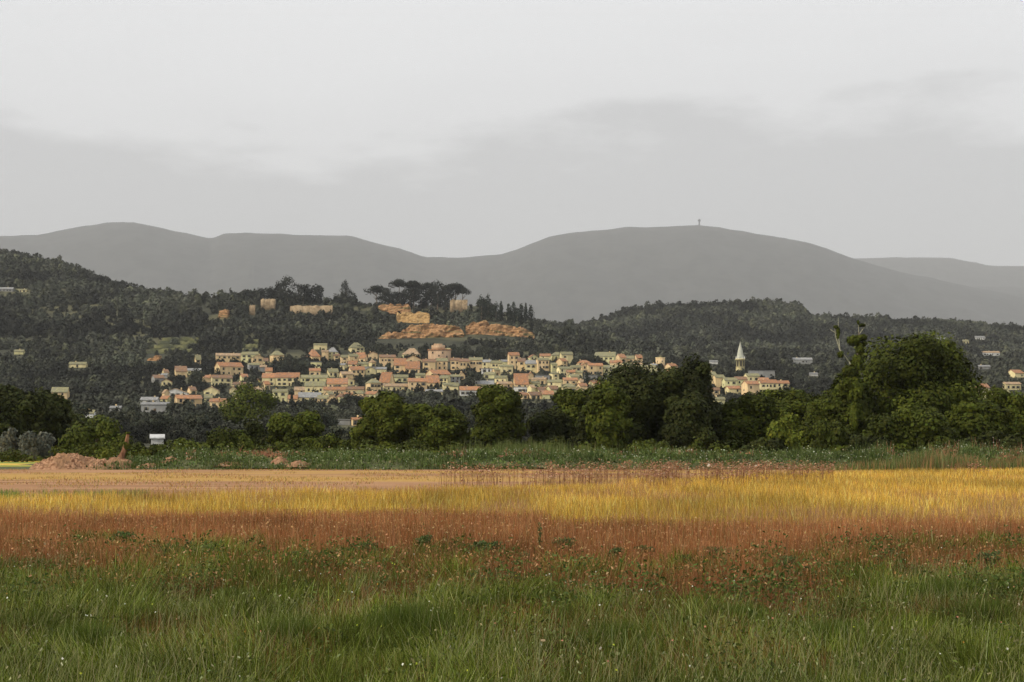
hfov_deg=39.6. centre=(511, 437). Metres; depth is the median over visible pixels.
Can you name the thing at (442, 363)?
house
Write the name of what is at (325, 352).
house
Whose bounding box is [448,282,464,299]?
pine tree
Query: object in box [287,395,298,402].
house
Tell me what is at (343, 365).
house
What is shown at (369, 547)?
thistle
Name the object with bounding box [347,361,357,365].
house
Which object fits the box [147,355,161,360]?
cliff
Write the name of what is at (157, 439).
house
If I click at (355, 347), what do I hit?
house
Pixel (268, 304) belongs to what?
ruined tower
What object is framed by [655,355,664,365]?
house
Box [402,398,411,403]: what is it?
valley tree
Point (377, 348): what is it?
village tree
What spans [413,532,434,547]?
thistle
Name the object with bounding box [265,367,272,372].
house
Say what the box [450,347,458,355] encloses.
village tree
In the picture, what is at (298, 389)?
house
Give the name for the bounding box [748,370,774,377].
house
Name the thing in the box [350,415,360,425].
house
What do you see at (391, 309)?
cliff
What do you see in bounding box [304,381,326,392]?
house
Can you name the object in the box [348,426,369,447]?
bush
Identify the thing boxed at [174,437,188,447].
bush
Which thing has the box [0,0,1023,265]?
sky
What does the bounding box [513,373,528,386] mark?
house
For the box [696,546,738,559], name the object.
thistle
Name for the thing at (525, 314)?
cypress tree
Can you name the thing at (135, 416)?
valley tree
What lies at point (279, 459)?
earth heap
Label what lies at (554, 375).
house
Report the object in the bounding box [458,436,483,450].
bush
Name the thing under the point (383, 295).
pine tree
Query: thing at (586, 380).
conifer tree
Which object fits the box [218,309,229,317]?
cliff
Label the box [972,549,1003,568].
thistle
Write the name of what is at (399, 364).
house
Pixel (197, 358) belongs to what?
house
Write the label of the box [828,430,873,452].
bush
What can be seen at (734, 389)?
house
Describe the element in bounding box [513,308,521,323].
cypress tree
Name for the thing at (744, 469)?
dry umbel flowers
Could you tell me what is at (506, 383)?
house
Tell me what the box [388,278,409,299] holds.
pine tree
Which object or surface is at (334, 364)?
village tree
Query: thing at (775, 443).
bush
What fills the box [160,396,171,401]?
house
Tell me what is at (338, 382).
house
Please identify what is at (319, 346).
house
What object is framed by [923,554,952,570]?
thistle
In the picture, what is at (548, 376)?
house
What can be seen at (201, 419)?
valley tree
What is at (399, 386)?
house
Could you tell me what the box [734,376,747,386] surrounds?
house
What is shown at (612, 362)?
house
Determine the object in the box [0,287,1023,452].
valley ground
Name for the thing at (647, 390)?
broadleaf tree
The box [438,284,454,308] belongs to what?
pine tree
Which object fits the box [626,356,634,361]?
house
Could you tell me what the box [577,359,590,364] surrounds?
house
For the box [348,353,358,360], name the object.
house
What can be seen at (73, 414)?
broadleaf tree
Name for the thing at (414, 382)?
house
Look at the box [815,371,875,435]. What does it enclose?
broadleaf tree
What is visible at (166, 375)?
house
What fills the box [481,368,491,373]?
house
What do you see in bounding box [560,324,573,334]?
village tree
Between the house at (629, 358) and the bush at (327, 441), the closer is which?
the bush at (327, 441)
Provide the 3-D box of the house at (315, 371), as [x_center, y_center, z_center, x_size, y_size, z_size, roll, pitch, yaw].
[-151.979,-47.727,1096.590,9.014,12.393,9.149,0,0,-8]
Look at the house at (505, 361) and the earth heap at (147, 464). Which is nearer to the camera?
the earth heap at (147, 464)
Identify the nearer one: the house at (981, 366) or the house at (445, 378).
the house at (445, 378)
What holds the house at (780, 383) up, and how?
on the valley ground at (417, 343)
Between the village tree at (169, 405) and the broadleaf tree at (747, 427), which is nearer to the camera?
the broadleaf tree at (747, 427)
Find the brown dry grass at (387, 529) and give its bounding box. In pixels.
[0,502,1023,681]
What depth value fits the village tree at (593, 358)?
1227.91 m
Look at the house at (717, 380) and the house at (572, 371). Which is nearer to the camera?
the house at (717, 380)
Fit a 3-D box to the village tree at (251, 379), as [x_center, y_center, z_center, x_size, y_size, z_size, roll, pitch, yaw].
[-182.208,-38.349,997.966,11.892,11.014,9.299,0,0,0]
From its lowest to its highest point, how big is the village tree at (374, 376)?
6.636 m
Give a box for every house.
[0,287,14,291]
[14,349,25,353]
[51,387,69,398]
[69,361,87,367]
[85,410,95,417]
[109,404,122,411]
[140,396,159,402]
[140,400,169,412]
[150,434,164,444]
[151,374,164,382]
[160,372,169,377]
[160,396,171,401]
[161,379,171,385]
[162,389,169,395]
[168,388,188,395]
[174,366,187,377]
[174,394,202,405]
[187,368,201,374]
[187,386,196,393]
[194,354,200,364]
[203,374,210,381]
[203,386,219,395]
[204,394,212,401]
[209,397,227,407]
[210,375,232,385]
[214,362,243,374]
[215,352,240,361]
[232,381,246,386]
[239,373,247,380]
[240,352,259,362]
[242,339,259,349]
[247,362,259,369]
[251,354,263,364]
[260,364,266,371]
[261,372,275,385]
[261,380,270,389]
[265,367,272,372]
[269,351,283,362]
[272,388,288,400]
[275,372,300,385]
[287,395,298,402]
[294,387,304,394]
[298,392,320,401]
[301,374,328,381]
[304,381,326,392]
[307,349,320,360]
[309,367,320,374]
[311,362,321,367]
[313,343,327,349]
[317,394,329,402]
[321,349,328,360]
[323,387,345,394]
[324,390,334,395]
[326,368,338,376]
[327,378,347,386]
[329,347,337,359]
[333,353,339,359]
[336,392,344,401]
[338,419,350,424]
[339,362,347,369]
[339,371,353,378]
[340,355,348,363]
[344,385,364,391]
[346,377,354,384]
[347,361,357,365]
[348,342,364,352]
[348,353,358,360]
[348,366,364,376]
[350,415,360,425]
[352,390,364,395]
[356,352,365,359]
[357,361,367,365]
[359,355,367,361]
[365,367,375,374]
[365,378,380,390]
[365,390,378,396]
[367,351,377,358]
[368,359,375,365]
[376,367,386,372]
[379,354,395,367]
[379,372,394,385]
[382,382,407,390]
[393,374,408,381]
[394,358,405,372]
[402,348,420,357]
[405,361,419,372]
[406,355,421,362]
[407,377,427,390]
[415,372,425,377]
[422,359,435,370]
[425,369,450,374]
[425,375,439,385]
[425,388,442,394]
[436,358,447,369]
[439,375,450,383]
[442,383,452,389]
[450,357,459,369]
[450,373,460,383]
[450,382,458,389]
[459,358,469,370]
[459,385,480,395]
[469,357,482,371]
[475,380,493,387]
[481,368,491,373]
[482,359,491,367]
[483,371,496,377]
[490,360,502,367]
[492,367,499,374]
[494,375,508,382]
[496,380,512,387]
[499,364,512,373]
[501,359,507,364]
[507,352,519,368]
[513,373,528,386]
[514,386,526,391]
[517,357,525,370]
[519,391,528,398]
[525,360,536,372]
[527,354,537,359]
[527,385,535,392]
[528,371,533,378]
[528,392,541,398]
[529,380,539,386]
[531,376,547,383]
[535,375,549,378]
[535,387,545,391]
[536,357,549,372]
[539,354,550,359]
[541,390,553,398]
[545,385,557,391]
[547,379,562,386]
[549,362,557,371]
[549,371,558,378]
[551,352,559,360]
[556,357,566,366]
[556,366,572,375]
[559,352,572,362]
[561,383,575,390]
[562,376,577,383]
[566,369,574,376]
[568,373,579,380]
[570,364,581,369]
[575,369,582,377]
[576,383,587,388]
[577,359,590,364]
[581,362,586,372]
[584,375,597,379]
[587,363,602,374]
[588,380,599,386]
[594,351,615,363]
[603,365,619,374]
[610,359,622,364]
[616,353,626,362]
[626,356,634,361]
[635,354,642,361]
[640,365,655,371]
[655,355,664,365]
[664,363,677,370]
[709,360,717,363]
[711,387,719,396]
[712,374,724,386]
[714,395,725,403]
[722,377,737,386]
[724,386,740,394]
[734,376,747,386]
[741,381,759,394]
[743,373,759,380]
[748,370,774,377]
[758,379,777,389]
[777,380,789,388]
[792,357,812,363]
[809,371,817,375]
[975,336,985,339]
[978,364,990,368]
[981,351,999,355]
[1002,382,1020,389]
[1008,370,1023,377]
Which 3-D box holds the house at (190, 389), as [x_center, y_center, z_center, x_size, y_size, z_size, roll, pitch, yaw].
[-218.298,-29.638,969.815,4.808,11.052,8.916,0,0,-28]
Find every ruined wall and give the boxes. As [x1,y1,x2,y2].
[249,304,254,314]
[450,299,467,312]
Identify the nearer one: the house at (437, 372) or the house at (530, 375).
the house at (530, 375)
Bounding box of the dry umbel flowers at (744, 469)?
[434,456,991,492]
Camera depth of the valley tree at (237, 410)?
396.91 m
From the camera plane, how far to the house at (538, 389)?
971.34 m
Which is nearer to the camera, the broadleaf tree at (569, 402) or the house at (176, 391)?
the broadleaf tree at (569, 402)
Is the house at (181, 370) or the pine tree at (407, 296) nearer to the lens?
the house at (181, 370)
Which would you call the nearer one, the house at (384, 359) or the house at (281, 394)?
the house at (281, 394)
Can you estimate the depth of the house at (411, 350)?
1265.06 m
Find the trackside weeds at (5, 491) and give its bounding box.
[0,468,936,500]
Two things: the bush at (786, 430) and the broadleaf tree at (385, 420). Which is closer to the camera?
the bush at (786, 430)
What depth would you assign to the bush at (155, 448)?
143.18 m
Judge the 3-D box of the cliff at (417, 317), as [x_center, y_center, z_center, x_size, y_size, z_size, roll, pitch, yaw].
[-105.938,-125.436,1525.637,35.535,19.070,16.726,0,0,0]
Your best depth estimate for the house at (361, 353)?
1252.69 m
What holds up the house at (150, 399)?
on the valley ground at (417, 343)
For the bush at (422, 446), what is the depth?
139.76 m
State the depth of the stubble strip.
121.89 m
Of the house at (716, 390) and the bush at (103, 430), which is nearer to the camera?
the bush at (103, 430)
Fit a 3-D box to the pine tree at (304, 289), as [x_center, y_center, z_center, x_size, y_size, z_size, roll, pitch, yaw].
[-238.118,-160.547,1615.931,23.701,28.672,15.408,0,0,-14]
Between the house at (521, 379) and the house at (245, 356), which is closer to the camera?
the house at (521, 379)
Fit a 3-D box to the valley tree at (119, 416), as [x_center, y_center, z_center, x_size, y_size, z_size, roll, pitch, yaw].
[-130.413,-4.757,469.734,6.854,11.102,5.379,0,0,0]
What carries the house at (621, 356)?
on the valley ground at (417, 343)
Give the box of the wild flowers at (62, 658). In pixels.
[1,547,1013,673]
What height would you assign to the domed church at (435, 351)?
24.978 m
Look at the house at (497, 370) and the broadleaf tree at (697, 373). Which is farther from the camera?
the house at (497, 370)
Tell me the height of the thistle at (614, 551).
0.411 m
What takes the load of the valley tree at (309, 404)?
on the valley ground at (417, 343)
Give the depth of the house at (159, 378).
1042.32 m
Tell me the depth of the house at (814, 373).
1184.59 m
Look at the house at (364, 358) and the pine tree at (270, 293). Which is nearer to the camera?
the house at (364, 358)
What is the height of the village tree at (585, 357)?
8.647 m
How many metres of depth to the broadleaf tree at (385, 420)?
158.34 m
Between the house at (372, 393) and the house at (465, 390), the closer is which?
the house at (372, 393)
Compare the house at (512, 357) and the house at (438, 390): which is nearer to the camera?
the house at (438, 390)
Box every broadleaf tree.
[0,383,45,450]
[27,386,72,445]
[54,408,84,449]
[266,409,325,447]
[356,389,413,445]
[405,402,471,450]
[470,384,526,448]
[526,409,576,445]
[546,386,592,439]
[568,400,649,452]
[579,358,694,451]
[580,380,633,450]
[655,389,721,450]
[674,353,721,433]
[715,392,776,448]
[757,387,813,433]
[801,391,829,427]
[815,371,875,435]
[822,330,987,435]
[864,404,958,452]
[915,371,971,392]
[943,394,1012,444]
[983,385,1023,438]
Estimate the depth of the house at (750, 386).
952.58 m
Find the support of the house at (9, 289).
on the valley ground at (417, 343)
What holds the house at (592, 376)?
on the valley ground at (417, 343)
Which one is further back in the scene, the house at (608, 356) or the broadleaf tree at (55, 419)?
the house at (608, 356)
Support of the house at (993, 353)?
on the valley ground at (417, 343)
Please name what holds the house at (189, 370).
on the valley ground at (417, 343)
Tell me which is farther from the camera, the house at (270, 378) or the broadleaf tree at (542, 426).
the house at (270, 378)
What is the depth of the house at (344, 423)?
600.12 m
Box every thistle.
[110,530,139,544]
[154,544,181,552]
[357,542,377,550]
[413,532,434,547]
[468,540,505,556]
[519,550,530,565]
[552,537,577,557]
[608,547,623,562]
[633,545,654,561]
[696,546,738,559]
[714,583,742,596]
[773,555,799,575]
[874,549,897,559]
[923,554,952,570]
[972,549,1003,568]
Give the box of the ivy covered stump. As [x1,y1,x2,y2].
[109,432,130,458]
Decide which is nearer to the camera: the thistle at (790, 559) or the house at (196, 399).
the thistle at (790, 559)
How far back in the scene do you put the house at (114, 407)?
773.08 m
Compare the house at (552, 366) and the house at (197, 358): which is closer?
the house at (552, 366)
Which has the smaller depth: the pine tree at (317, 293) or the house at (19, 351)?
the house at (19, 351)
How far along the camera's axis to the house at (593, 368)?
1115.56 m
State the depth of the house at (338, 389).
963.44 m
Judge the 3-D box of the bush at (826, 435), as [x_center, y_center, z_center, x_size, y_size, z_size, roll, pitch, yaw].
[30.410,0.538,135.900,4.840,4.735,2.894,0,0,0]
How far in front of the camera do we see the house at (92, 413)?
692.55 m
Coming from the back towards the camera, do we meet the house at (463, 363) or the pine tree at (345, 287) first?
the pine tree at (345, 287)
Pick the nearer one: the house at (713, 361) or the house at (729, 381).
the house at (729, 381)
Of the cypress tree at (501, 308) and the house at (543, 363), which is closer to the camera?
the house at (543, 363)
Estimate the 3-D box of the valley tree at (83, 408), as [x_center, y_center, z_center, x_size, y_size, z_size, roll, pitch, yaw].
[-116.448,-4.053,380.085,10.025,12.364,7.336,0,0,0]
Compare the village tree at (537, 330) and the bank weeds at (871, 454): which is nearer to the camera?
the bank weeds at (871, 454)
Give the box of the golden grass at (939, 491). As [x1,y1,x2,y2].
[0,467,1023,531]
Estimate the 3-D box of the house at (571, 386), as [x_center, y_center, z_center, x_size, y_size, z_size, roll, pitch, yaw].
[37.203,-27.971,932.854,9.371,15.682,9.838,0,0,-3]
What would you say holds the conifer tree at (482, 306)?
on the valley ground at (417, 343)
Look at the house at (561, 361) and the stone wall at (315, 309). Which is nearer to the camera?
the house at (561, 361)
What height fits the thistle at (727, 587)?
0.249 m
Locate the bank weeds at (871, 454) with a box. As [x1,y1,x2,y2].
[75,436,1023,469]
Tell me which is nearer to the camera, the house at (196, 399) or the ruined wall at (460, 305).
the house at (196, 399)
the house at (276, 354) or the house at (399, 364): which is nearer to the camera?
the house at (399, 364)
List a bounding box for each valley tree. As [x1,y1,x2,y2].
[70,399,92,422]
[77,413,114,427]
[109,406,126,427]
[126,407,141,427]
[131,411,186,433]
[184,409,227,431]
[218,382,279,425]
[295,398,323,411]
[304,408,339,428]
[328,424,351,442]
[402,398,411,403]
[458,409,477,428]
[522,405,543,419]
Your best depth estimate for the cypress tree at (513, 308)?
1546.73 m
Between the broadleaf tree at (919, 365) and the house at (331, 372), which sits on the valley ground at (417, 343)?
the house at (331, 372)
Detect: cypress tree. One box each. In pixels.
[357,373,362,385]
[499,301,503,320]
[505,303,512,322]
[510,302,516,323]
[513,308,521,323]
[518,303,524,324]
[524,303,527,322]
[527,305,534,325]
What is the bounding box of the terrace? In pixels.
[147,337,198,353]
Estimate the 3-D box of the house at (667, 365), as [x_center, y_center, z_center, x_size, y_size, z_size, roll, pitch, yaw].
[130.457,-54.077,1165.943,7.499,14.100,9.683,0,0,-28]
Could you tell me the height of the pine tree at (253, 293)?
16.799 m
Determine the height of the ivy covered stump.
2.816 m
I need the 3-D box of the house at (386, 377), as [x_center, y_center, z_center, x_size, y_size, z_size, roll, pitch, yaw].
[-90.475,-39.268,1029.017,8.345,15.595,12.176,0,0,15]
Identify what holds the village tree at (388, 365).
on the valley ground at (417, 343)
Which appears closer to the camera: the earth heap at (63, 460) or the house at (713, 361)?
the earth heap at (63, 460)
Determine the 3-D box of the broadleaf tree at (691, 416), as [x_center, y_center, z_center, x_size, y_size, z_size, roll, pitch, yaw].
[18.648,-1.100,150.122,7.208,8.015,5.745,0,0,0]
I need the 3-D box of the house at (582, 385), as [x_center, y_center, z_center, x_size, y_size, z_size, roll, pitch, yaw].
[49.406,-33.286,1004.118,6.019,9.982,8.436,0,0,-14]
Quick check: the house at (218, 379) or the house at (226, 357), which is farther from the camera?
the house at (226, 357)
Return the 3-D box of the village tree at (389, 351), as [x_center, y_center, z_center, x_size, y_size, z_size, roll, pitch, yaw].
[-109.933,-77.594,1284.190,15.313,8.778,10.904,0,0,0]
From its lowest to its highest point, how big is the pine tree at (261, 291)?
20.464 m
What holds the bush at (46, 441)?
on the field
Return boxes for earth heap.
[29,452,96,468]
[81,457,132,469]
[137,463,155,467]
[271,456,288,463]
[287,460,310,466]
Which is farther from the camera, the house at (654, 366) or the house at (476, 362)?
the house at (654, 366)
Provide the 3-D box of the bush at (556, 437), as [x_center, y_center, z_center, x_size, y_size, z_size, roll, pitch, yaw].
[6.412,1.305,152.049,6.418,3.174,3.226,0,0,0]
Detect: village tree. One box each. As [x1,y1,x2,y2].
[165,403,177,409]
[187,367,204,385]
[244,375,260,386]
[278,356,302,370]
[300,359,311,370]
[322,360,341,370]
[339,392,363,405]
[366,374,378,379]
[371,342,384,353]
[382,346,397,354]
[385,362,390,371]
[418,345,426,353]
[424,390,441,399]
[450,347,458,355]
[452,343,473,357]
[463,371,480,385]
[472,346,493,356]
[491,348,505,358]
[532,327,546,336]
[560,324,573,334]
[575,355,591,361]
[588,354,598,361]
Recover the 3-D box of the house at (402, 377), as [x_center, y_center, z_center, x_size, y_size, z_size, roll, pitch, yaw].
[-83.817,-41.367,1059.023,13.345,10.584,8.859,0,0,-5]
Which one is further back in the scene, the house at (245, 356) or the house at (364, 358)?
the house at (364, 358)
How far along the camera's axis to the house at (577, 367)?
1116.01 m
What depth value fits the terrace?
1334.48 m
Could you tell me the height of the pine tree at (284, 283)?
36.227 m
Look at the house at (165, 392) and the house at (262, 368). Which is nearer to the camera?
the house at (165, 392)
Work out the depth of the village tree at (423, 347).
1274.22 m
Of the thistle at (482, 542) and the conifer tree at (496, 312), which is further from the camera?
the conifer tree at (496, 312)
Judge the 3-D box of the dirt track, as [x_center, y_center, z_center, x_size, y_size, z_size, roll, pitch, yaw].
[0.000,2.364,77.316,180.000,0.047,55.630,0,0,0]
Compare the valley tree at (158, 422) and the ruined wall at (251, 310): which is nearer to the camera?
the valley tree at (158, 422)
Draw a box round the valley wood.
[0,339,1023,422]
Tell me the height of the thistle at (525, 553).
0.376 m
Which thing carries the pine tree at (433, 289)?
on the valley ground at (417, 343)
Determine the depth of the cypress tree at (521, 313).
1547.24 m
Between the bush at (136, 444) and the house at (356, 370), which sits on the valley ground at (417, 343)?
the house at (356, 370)
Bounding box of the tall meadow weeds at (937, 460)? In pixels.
[788,446,1023,470]
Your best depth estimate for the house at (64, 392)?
918.95 m
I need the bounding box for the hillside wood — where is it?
[0,248,541,350]
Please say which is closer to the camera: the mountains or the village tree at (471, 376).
the village tree at (471, 376)
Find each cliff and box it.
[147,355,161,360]
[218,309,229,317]
[378,303,410,314]
[378,323,463,338]
[396,311,429,322]
[466,320,533,338]
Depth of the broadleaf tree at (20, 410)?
163.51 m
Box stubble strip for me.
[0,461,37,466]
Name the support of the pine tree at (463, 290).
on the valley ground at (417, 343)
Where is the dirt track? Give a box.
[0,469,907,504]
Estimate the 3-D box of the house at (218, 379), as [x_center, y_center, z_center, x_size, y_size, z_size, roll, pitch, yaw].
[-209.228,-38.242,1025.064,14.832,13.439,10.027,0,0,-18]
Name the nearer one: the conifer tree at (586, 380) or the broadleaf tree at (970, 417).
the broadleaf tree at (970, 417)
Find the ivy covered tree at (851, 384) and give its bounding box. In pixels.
[830,320,867,431]
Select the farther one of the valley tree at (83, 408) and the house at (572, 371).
the house at (572, 371)
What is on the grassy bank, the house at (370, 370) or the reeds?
the reeds
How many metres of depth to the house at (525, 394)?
926.19 m
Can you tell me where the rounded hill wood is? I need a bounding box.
[535,296,1023,370]
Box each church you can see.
[427,344,451,361]
[735,342,744,371]
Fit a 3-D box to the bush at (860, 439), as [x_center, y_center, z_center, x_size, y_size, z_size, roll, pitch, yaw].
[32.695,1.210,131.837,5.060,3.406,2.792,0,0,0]
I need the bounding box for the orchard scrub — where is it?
[89,401,557,445]
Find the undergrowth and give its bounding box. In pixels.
[0,436,1023,461]
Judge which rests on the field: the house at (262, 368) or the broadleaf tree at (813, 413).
the broadleaf tree at (813, 413)
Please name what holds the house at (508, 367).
on the valley ground at (417, 343)
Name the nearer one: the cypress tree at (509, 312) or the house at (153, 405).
the house at (153, 405)
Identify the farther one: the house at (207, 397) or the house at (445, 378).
the house at (445, 378)
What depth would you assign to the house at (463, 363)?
1129.75 m
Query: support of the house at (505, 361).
on the valley ground at (417, 343)
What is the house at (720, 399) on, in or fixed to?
on the valley ground at (417, 343)
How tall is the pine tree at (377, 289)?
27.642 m
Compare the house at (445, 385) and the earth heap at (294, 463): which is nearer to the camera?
the earth heap at (294, 463)
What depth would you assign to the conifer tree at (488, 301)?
1549.26 m
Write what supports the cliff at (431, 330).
on the valley ground at (417, 343)
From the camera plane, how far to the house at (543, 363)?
1118.60 m
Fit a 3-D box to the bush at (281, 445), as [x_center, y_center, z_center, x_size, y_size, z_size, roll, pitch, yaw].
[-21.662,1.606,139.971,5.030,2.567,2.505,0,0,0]
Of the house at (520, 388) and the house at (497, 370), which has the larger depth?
the house at (497, 370)
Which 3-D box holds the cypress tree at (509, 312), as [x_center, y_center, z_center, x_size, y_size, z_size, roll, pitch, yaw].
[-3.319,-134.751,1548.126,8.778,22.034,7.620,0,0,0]
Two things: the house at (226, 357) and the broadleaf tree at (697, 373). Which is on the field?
the broadleaf tree at (697, 373)
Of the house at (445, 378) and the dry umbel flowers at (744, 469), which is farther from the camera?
the house at (445, 378)
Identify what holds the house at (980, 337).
on the valley ground at (417, 343)
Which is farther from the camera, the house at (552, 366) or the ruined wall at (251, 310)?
the ruined wall at (251, 310)
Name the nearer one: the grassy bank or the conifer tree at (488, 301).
the grassy bank
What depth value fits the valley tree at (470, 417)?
417.92 m
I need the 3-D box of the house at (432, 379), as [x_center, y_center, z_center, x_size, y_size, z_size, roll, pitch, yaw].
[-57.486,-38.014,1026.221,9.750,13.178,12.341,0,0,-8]
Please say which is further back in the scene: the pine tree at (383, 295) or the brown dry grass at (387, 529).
the pine tree at (383, 295)
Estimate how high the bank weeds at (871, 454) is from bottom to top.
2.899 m
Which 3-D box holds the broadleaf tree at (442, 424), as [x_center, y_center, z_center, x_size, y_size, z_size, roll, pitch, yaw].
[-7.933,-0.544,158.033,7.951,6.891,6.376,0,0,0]
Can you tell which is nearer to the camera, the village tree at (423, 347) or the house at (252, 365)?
the house at (252, 365)
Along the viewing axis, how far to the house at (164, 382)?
1023.24 m
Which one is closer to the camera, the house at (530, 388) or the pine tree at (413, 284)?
the house at (530, 388)
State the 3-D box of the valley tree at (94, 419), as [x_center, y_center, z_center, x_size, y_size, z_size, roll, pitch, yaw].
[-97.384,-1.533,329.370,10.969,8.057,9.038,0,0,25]
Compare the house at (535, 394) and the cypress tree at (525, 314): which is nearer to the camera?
the house at (535, 394)
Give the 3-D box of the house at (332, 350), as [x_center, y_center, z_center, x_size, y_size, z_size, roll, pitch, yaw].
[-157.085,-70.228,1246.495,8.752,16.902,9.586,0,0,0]
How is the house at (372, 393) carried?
on the valley ground at (417, 343)
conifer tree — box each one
[470,294,490,319]
[480,293,492,319]
[488,301,503,319]
[583,371,589,387]
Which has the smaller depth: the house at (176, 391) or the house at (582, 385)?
the house at (176, 391)
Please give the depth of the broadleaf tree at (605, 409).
146.83 m
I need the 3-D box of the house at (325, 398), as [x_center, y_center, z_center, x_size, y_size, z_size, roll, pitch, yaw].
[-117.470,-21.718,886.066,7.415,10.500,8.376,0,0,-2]
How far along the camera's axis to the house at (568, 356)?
1213.59 m
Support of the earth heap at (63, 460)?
on the field
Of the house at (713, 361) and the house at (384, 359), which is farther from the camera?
the house at (713, 361)
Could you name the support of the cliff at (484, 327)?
on the valley ground at (417, 343)
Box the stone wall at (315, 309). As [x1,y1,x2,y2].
[290,305,332,315]
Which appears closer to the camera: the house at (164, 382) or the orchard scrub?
the orchard scrub
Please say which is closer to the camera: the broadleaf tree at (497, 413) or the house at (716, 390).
the broadleaf tree at (497, 413)
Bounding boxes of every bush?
[0,426,39,460]
[37,431,55,460]
[58,417,133,457]
[112,441,146,456]
[137,443,170,458]
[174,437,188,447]
[183,443,222,452]
[198,426,257,449]
[237,420,269,449]
[272,440,317,453]
[309,433,351,452]
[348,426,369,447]
[381,437,428,452]
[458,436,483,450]
[498,437,535,445]
[546,435,583,450]
[634,438,669,451]
[734,437,788,452]
[764,412,813,451]
[806,418,855,451]
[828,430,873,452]
[843,432,891,452]
[959,430,1023,450]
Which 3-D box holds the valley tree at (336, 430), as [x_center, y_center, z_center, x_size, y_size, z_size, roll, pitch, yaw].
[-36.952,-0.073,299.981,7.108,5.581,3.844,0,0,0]
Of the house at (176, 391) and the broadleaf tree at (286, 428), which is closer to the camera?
the broadleaf tree at (286, 428)
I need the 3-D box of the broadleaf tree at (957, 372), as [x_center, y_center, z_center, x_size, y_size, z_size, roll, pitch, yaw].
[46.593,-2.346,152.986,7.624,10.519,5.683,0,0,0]
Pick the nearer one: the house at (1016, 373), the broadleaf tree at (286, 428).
the broadleaf tree at (286, 428)
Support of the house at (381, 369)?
on the valley ground at (417, 343)
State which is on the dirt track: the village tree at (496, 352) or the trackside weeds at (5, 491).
the trackside weeds at (5, 491)
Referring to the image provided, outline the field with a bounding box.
[5,466,1021,681]
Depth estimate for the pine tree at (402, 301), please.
1611.61 m
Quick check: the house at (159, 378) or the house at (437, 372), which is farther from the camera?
the house at (437, 372)
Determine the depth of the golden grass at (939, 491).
47.14 m
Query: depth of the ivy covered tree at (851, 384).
144.60 m
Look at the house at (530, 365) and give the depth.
1121.22 m
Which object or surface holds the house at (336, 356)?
on the valley ground at (417, 343)
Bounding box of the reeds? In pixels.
[426,437,641,453]
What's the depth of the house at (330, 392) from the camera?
924.35 m
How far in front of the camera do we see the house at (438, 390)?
964.36 m
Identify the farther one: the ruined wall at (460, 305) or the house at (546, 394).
the ruined wall at (460, 305)
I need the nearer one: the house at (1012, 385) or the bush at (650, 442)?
the bush at (650, 442)
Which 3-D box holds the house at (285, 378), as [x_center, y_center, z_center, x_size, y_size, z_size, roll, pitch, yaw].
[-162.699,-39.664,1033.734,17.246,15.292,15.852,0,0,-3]
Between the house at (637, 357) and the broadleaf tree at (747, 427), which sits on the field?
the broadleaf tree at (747, 427)
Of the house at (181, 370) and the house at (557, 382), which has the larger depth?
the house at (181, 370)
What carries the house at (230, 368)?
on the valley ground at (417, 343)
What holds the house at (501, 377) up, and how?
on the valley ground at (417, 343)
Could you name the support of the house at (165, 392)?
on the valley ground at (417, 343)
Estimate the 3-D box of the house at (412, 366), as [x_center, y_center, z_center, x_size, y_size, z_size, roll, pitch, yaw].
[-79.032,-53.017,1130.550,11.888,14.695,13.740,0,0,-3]
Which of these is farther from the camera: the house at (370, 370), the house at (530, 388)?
the house at (370, 370)
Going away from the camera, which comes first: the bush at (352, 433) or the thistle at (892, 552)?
the thistle at (892, 552)
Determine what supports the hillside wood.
on the valley ground at (417, 343)
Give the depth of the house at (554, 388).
971.16 m
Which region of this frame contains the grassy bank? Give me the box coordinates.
[0,456,1001,469]
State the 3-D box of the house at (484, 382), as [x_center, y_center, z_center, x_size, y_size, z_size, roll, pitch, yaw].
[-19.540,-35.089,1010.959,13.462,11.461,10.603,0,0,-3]
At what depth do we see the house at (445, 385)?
997.41 m
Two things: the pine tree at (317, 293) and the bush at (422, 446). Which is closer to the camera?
the bush at (422, 446)
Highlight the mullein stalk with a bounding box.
[537,522,542,557]
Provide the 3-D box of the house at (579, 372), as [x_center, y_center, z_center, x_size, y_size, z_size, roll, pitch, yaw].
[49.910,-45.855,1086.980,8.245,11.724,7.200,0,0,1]
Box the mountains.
[0,222,1023,325]
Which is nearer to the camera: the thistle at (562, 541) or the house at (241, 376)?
the thistle at (562, 541)
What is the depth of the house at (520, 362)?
1124.13 m
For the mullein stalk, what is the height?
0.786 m
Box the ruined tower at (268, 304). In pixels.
[261,298,275,309]
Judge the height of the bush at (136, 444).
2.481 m
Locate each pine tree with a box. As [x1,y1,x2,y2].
[240,289,261,298]
[257,286,276,298]
[268,289,285,299]
[273,275,296,301]
[292,284,311,304]
[308,284,323,303]
[332,279,357,303]
[363,285,390,303]
[376,289,397,305]
[386,292,406,305]
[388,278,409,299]
[400,287,422,305]
[404,280,425,307]
[407,286,432,306]
[415,282,436,307]
[420,289,439,308]
[428,280,447,308]
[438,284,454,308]
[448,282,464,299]
[454,287,471,299]
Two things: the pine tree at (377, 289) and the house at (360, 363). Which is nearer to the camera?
the house at (360, 363)

